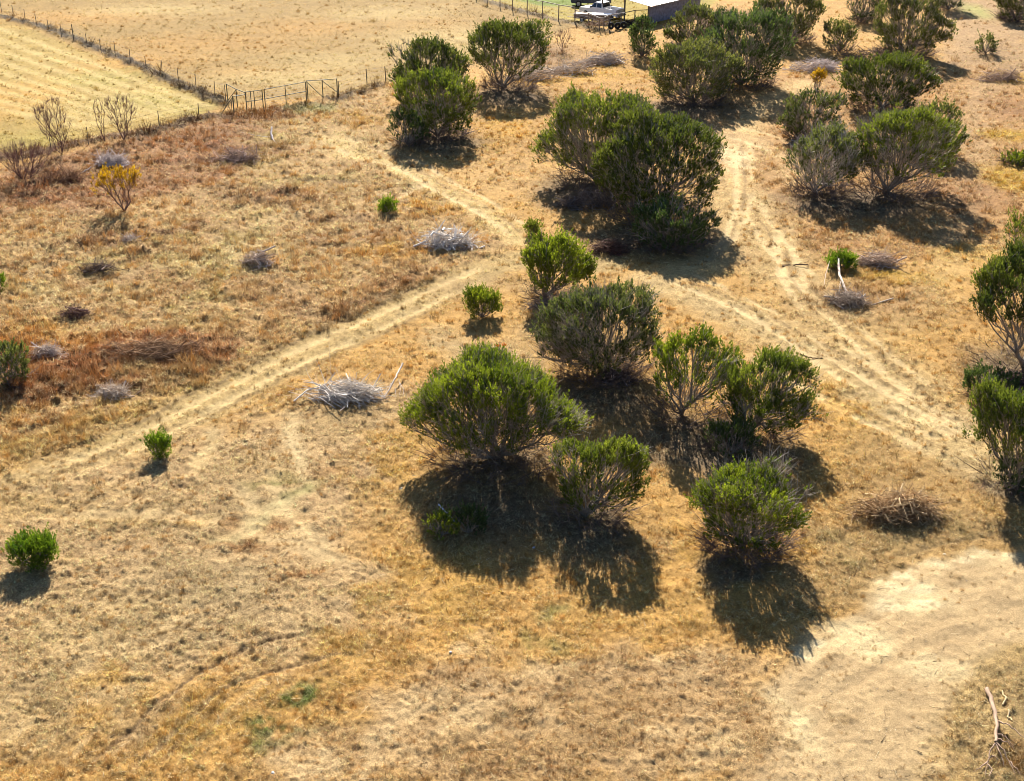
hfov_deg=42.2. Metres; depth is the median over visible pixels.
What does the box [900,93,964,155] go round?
juniper tree
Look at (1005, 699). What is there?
stick
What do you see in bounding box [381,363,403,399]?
fallen branch
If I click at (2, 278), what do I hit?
evergreen bush
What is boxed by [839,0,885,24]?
juniper tree
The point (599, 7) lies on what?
pickup truck
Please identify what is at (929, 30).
juniper tree
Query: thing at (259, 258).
brush pile
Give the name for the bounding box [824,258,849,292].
fallen branch
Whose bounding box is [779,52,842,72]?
brush pile
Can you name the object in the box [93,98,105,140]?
bare tree
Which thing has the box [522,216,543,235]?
evergreen bush
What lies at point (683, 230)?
juniper tree
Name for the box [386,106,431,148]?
juniper shrub
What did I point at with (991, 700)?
fallen branch
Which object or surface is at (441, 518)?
juniper shrub
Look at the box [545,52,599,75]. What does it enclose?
brush pile
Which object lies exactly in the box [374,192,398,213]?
evergreen bush
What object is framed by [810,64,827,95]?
autumn tree
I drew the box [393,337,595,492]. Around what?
juniper tree
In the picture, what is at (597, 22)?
brush pile
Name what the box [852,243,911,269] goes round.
brush pile
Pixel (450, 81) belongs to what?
juniper tree
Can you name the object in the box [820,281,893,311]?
brush pile
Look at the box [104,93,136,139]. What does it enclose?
bare tree
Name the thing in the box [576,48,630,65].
brush pile
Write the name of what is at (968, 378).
juniper shrub
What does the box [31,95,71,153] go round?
bare tree
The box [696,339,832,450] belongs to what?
juniper tree
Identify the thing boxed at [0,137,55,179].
bare shrub
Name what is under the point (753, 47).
juniper tree
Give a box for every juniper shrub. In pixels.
[0,337,42,389]
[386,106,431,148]
[421,503,462,539]
[452,500,492,534]
[461,282,502,318]
[690,414,762,461]
[775,79,848,142]
[952,357,1023,399]
[970,28,1005,54]
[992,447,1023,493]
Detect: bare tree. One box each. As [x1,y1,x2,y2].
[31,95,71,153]
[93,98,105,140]
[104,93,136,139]
[689,7,760,34]
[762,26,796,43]
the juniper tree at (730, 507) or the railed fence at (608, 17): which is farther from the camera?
the railed fence at (608, 17)
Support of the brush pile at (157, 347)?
on the ground at (974, 622)
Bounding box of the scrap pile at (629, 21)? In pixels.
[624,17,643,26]
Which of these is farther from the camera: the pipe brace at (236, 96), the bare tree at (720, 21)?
the bare tree at (720, 21)
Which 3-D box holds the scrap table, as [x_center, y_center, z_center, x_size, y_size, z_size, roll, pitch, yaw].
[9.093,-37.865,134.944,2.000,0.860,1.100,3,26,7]
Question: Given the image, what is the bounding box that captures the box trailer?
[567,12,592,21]
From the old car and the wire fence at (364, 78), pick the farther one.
the old car
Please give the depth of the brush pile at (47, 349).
60.49 m
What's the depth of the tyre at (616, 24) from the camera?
131.68 m
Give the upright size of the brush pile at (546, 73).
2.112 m
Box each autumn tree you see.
[90,162,141,210]
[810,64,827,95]
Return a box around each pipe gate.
[245,90,263,109]
[264,82,306,105]
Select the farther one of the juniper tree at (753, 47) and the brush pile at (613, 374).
the juniper tree at (753, 47)
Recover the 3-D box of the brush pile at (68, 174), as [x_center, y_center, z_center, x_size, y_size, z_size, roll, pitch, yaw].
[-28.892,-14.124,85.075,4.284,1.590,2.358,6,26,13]
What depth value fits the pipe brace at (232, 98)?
100.52 m
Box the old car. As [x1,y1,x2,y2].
[571,0,610,6]
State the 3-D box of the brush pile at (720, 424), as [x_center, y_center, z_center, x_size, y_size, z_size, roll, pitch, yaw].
[8.637,1.325,53.698,1.588,1.035,1.468,14,29,27]
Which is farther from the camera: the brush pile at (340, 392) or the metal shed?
the metal shed
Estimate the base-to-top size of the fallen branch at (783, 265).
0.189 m
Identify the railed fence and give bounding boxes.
[487,0,575,22]
[575,9,647,29]
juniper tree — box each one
[387,31,472,104]
[388,62,482,143]
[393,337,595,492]
[462,15,552,93]
[514,223,598,304]
[523,273,665,396]
[528,81,673,194]
[534,426,651,538]
[586,101,727,227]
[624,13,658,58]
[626,192,722,255]
[642,313,744,429]
[648,32,744,108]
[662,0,717,49]
[678,443,818,572]
[693,1,798,92]
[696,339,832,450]
[748,0,828,44]
[782,113,870,201]
[819,14,859,53]
[831,48,943,113]
[836,100,971,204]
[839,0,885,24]
[871,0,958,59]
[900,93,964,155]
[933,0,964,10]
[954,368,1023,497]
[957,238,1023,373]
[992,0,1023,23]
[1002,206,1023,272]
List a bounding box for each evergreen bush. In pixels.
[0,272,7,291]
[1,521,60,573]
[138,426,172,459]
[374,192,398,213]
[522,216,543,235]
[822,247,858,271]
[993,146,1023,166]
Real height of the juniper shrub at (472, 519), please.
1.371 m
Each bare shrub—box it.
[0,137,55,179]
[555,29,572,50]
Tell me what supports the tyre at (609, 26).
on the ground at (974, 622)
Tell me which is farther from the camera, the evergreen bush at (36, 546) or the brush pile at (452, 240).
the brush pile at (452, 240)
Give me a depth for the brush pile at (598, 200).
80.29 m
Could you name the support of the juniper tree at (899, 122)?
on the ground at (974, 622)
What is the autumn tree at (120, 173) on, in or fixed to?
on the ground at (974, 622)
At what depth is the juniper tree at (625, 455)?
46.82 m
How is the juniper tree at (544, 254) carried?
on the ground at (974, 622)
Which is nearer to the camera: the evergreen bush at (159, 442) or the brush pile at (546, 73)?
the evergreen bush at (159, 442)
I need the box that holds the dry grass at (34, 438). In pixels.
[0,0,1023,780]
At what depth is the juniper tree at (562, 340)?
57.02 m
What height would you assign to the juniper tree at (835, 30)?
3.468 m
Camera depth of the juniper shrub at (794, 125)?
93.39 m
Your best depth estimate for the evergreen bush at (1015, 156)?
88.56 m
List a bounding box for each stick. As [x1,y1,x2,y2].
[1001,690,1006,704]
[1006,709,1012,720]
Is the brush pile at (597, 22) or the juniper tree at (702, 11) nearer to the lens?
the juniper tree at (702, 11)
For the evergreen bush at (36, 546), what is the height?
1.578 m
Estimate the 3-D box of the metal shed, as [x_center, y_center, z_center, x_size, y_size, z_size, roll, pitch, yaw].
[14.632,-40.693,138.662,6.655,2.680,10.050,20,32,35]
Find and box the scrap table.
[592,13,611,22]
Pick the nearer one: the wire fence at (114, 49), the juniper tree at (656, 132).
the juniper tree at (656, 132)
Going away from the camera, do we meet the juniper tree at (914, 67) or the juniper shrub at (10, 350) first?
the juniper shrub at (10, 350)
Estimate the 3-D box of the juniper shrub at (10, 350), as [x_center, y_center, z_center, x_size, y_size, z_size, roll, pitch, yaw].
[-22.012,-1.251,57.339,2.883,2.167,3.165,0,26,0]
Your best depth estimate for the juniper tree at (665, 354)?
54.04 m
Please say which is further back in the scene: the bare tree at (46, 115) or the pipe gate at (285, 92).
the pipe gate at (285, 92)
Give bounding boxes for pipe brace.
[221,94,244,113]
[226,84,246,110]
[306,79,337,98]
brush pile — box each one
[26,158,90,187]
[27,338,68,360]
[54,301,95,320]
[68,331,213,365]
[77,253,128,275]
[85,378,142,402]
[89,145,134,167]
[119,231,148,242]
[207,142,265,165]
[231,246,279,270]
[269,350,394,410]
[407,217,488,251]
[498,59,572,80]
[514,279,564,313]
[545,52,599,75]
[552,183,624,211]
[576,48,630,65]
[583,235,639,257]
[584,15,607,26]
[590,356,653,387]
[705,414,738,438]
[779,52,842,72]
[786,120,818,148]
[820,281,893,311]
[823,471,958,531]
[834,43,903,60]
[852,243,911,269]
[970,64,1023,82]
[976,360,1023,391]
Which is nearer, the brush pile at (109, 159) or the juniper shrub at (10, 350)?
the juniper shrub at (10, 350)
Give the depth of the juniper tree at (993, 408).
48.61 m
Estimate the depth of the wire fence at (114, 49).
119.94 m
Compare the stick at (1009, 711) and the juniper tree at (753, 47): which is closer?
the stick at (1009, 711)
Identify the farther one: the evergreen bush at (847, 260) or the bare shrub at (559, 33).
the bare shrub at (559, 33)
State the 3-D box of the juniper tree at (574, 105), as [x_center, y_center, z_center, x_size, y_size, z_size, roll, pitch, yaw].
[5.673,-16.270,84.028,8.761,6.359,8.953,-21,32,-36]
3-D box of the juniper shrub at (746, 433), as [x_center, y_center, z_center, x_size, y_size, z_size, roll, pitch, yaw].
[8.639,1.869,52.020,2.580,1.898,2.821,-20,32,-36]
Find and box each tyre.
[608,22,613,29]
[614,22,620,28]
[621,22,626,27]
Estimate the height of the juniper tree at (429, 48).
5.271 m
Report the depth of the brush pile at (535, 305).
65.80 m
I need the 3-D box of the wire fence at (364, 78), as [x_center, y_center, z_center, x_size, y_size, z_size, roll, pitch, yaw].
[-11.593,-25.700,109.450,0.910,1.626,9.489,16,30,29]
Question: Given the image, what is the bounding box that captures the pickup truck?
[579,1,625,19]
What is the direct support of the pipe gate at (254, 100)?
on the ground at (974, 622)
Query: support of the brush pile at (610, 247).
on the ground at (974, 622)
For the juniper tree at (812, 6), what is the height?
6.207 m
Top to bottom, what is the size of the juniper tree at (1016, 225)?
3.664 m
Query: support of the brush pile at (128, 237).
on the ground at (974, 622)
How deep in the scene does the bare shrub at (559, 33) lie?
122.00 m
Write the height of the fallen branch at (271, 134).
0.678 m
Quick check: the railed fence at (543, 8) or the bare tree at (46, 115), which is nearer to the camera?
the bare tree at (46, 115)
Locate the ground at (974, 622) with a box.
[0,0,1023,780]
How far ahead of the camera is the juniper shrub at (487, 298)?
64.35 m
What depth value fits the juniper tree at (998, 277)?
58.37 m
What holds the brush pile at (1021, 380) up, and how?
on the ground at (974, 622)
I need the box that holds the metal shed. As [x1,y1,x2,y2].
[602,0,700,22]
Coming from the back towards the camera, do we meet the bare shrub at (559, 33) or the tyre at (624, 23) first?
the tyre at (624, 23)
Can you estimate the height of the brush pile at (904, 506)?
1.659 m
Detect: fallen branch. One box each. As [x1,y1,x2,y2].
[251,126,273,139]
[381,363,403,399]
[781,261,807,266]
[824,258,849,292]
[973,687,1023,775]
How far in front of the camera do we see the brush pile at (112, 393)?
56.65 m
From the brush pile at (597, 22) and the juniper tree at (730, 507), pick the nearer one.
the juniper tree at (730, 507)
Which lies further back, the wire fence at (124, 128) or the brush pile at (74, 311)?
the wire fence at (124, 128)
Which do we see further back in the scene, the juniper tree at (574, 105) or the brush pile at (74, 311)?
the juniper tree at (574, 105)
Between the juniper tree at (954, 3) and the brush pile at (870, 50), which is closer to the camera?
the brush pile at (870, 50)
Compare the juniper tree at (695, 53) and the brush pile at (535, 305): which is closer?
the brush pile at (535, 305)
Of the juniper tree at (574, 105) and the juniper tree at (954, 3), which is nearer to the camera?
the juniper tree at (574, 105)
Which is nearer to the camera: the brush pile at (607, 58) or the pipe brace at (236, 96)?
the pipe brace at (236, 96)
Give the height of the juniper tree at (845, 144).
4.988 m
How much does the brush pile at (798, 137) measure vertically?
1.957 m
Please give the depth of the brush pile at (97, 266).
70.27 m
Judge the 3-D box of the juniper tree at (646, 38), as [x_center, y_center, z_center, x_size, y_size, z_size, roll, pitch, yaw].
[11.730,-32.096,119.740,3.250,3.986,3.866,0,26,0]
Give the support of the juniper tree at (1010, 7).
on the ground at (974, 622)
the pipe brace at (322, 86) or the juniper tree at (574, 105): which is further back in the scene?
the pipe brace at (322, 86)
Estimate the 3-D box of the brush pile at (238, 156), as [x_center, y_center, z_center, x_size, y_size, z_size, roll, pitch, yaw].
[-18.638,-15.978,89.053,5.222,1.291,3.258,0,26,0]
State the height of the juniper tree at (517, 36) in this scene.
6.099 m
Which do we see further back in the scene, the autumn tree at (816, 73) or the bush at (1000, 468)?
the autumn tree at (816, 73)
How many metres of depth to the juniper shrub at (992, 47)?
120.50 m
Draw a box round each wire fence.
[0,3,225,99]
[4,99,231,160]
[338,62,409,97]

